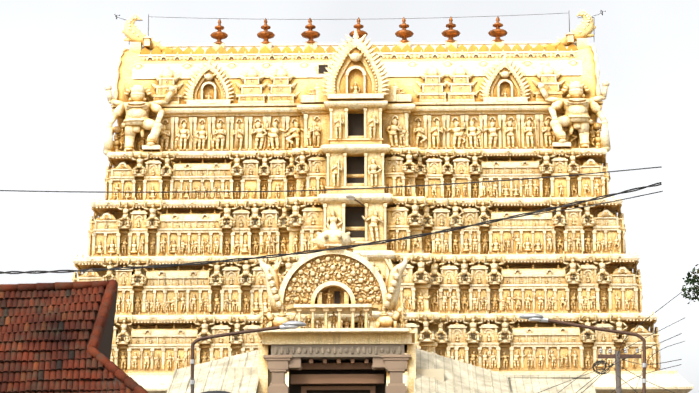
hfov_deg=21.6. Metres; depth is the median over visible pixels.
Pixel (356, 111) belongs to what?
gopuram
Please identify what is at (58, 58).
sky
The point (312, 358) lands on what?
entrance porch
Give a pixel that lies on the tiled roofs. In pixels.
(56, 337)
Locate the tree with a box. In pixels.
[681,264,698,303]
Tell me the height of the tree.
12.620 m
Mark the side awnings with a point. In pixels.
(435, 373)
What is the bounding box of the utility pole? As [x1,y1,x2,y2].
[576,292,681,392]
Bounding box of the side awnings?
[167,348,595,392]
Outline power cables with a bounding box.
[0,10,683,392]
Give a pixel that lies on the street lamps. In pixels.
(297, 324)
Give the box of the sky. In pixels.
[0,0,698,392]
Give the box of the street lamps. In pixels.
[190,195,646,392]
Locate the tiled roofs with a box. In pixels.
[0,279,147,392]
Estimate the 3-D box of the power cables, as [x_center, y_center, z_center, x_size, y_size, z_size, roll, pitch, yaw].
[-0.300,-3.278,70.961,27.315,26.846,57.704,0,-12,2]
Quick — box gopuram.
[72,10,693,392]
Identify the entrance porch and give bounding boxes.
[252,222,415,392]
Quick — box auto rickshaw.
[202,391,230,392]
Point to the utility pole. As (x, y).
(617, 356)

